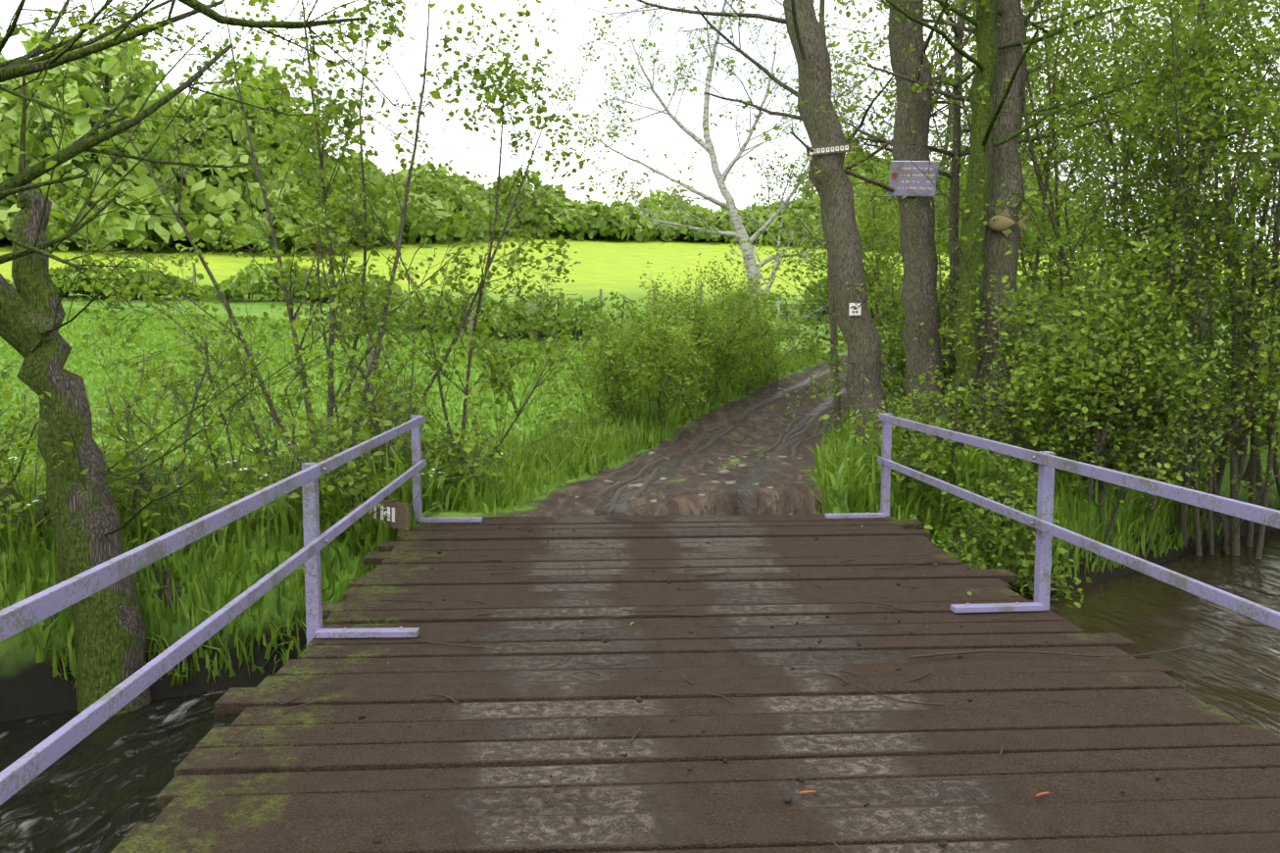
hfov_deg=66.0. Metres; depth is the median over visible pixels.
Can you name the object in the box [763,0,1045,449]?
alder tree
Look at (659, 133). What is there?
sky
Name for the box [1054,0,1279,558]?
willow tree
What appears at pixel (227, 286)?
hedge
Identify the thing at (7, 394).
bank bush
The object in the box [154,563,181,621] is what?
rotten stump
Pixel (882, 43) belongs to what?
tree
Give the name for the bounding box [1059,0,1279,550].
willow tree
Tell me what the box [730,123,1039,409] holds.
tree
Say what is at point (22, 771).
railing
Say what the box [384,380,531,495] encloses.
bank bush
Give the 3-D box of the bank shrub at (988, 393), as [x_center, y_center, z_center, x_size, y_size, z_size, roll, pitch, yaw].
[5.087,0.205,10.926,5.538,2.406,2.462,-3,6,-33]
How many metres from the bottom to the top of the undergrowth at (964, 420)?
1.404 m
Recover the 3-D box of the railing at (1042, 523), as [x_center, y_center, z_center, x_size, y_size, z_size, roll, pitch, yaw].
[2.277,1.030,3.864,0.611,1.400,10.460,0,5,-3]
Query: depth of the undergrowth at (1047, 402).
11.46 m
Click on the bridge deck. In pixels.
(442, 774)
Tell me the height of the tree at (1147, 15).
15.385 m
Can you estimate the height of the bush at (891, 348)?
3.755 m
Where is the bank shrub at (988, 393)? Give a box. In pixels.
[870,336,1279,542]
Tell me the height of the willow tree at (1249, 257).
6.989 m
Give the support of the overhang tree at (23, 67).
on the ground at (29, 685)
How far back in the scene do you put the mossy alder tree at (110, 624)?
7.26 m
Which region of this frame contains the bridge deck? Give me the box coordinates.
[110,513,1279,852]
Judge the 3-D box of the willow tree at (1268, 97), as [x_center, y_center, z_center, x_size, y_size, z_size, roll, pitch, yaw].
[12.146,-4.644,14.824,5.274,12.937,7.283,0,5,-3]
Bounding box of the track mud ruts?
[594,409,833,505]
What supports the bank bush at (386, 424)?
on the ground at (29, 685)
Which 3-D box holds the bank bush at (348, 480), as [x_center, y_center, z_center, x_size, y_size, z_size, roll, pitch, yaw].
[-2.866,0.289,8.627,1.339,1.376,1.994,-2,6,-25]
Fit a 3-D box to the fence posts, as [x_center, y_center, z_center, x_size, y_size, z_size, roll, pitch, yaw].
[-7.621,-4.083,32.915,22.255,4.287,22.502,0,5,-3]
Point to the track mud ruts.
(646, 481)
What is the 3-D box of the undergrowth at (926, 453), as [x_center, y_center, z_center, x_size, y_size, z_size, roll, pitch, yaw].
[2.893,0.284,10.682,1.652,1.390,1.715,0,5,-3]
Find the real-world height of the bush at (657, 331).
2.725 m
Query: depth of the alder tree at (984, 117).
12.24 m
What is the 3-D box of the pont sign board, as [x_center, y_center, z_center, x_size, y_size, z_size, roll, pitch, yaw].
[-2.304,1.088,8.652,0.864,0.911,0.111,4,6,38]
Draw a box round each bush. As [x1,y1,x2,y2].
[0,359,46,491]
[0,424,150,553]
[37,384,251,550]
[81,287,263,497]
[132,293,357,500]
[230,380,400,521]
[267,196,460,458]
[297,340,449,481]
[297,353,453,467]
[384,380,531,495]
[552,297,711,429]
[606,275,721,420]
[625,252,794,405]
[680,253,830,394]
[692,282,798,386]
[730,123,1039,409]
[767,216,1062,426]
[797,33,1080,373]
[894,224,1279,527]
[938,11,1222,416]
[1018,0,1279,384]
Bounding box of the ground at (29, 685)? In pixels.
[0,232,1279,721]
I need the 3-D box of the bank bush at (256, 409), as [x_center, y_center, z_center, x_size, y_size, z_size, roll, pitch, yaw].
[-3.645,-0.182,9.400,1.829,2.167,1.692,0,5,-3]
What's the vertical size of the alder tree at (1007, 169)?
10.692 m
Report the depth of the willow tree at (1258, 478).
12.40 m
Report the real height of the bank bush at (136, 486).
1.461 m
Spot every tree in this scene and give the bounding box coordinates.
[0,0,379,714]
[0,0,443,320]
[0,0,632,469]
[540,0,879,306]
[575,0,893,449]
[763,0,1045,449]
[794,0,1088,367]
[800,0,971,432]
[814,0,1125,453]
[836,0,1175,410]
[843,0,1137,358]
[850,0,1223,450]
[877,0,1279,554]
[923,0,1279,426]
[952,0,1279,489]
[952,16,1279,553]
[1027,0,1279,359]
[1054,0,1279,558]
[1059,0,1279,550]
[1067,0,1279,364]
[1118,0,1279,498]
[1163,202,1279,416]
[1245,0,1279,282]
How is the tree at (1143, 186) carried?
on the ground at (29, 685)
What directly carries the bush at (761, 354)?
on the ground at (29, 685)
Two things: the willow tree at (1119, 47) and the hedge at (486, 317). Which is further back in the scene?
the hedge at (486, 317)
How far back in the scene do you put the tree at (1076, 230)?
17.87 m
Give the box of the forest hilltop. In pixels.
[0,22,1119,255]
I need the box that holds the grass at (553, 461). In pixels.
[0,305,1277,690]
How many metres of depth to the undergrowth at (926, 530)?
9.48 m
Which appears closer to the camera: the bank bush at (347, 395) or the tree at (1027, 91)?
the bank bush at (347, 395)
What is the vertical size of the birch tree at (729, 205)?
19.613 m
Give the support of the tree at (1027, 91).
on the ground at (29, 685)
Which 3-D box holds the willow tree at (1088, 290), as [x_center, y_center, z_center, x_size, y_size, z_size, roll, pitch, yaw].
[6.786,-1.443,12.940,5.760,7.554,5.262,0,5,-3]
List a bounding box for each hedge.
[4,257,407,301]
[347,288,655,341]
[762,260,1270,330]
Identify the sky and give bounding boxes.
[0,0,1279,255]
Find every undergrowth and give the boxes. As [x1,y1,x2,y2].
[818,388,985,511]
[868,372,1014,460]
[895,476,1035,594]
[897,429,1091,607]
[908,517,961,556]
[960,353,1111,503]
[1046,369,1214,502]
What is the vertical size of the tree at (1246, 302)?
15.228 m
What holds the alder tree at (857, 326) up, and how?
on the ground at (29, 685)
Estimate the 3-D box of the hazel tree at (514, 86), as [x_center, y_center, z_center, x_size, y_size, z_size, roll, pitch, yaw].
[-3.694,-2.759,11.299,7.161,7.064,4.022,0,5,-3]
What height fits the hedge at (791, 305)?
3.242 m
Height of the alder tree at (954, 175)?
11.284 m
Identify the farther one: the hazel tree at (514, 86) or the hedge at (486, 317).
the hedge at (486, 317)
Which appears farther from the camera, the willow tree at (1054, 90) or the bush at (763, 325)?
the bush at (763, 325)
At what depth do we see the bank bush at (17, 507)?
7.85 m
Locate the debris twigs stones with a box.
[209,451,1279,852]
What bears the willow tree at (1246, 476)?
on the ground at (29, 685)
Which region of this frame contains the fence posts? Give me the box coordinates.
[193,262,702,368]
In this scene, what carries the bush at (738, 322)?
on the ground at (29, 685)
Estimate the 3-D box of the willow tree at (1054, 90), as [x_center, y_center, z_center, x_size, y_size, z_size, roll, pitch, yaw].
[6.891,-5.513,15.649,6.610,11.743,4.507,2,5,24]
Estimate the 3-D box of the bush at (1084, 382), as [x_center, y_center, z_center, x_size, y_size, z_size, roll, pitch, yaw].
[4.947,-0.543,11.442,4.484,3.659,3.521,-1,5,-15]
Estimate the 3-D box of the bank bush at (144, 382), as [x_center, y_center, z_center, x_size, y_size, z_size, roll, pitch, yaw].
[-4.375,-0.199,9.260,1.593,2.232,2.275,-2,5,-18]
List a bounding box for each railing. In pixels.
[0,414,482,804]
[824,412,1279,630]
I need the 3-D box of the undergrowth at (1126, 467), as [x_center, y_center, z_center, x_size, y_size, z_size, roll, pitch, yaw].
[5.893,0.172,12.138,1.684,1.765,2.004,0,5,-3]
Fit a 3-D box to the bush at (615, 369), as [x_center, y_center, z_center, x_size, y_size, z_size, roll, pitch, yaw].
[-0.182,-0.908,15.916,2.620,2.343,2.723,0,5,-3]
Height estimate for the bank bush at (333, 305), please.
3.140 m
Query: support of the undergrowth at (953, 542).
on the ground at (29, 685)
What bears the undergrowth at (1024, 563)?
on the ground at (29, 685)
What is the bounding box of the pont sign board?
[350,494,408,534]
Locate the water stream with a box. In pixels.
[0,529,1279,852]
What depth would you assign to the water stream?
7.41 m
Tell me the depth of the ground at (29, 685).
15.70 m
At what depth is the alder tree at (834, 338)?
16.73 m
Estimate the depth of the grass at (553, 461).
10.96 m

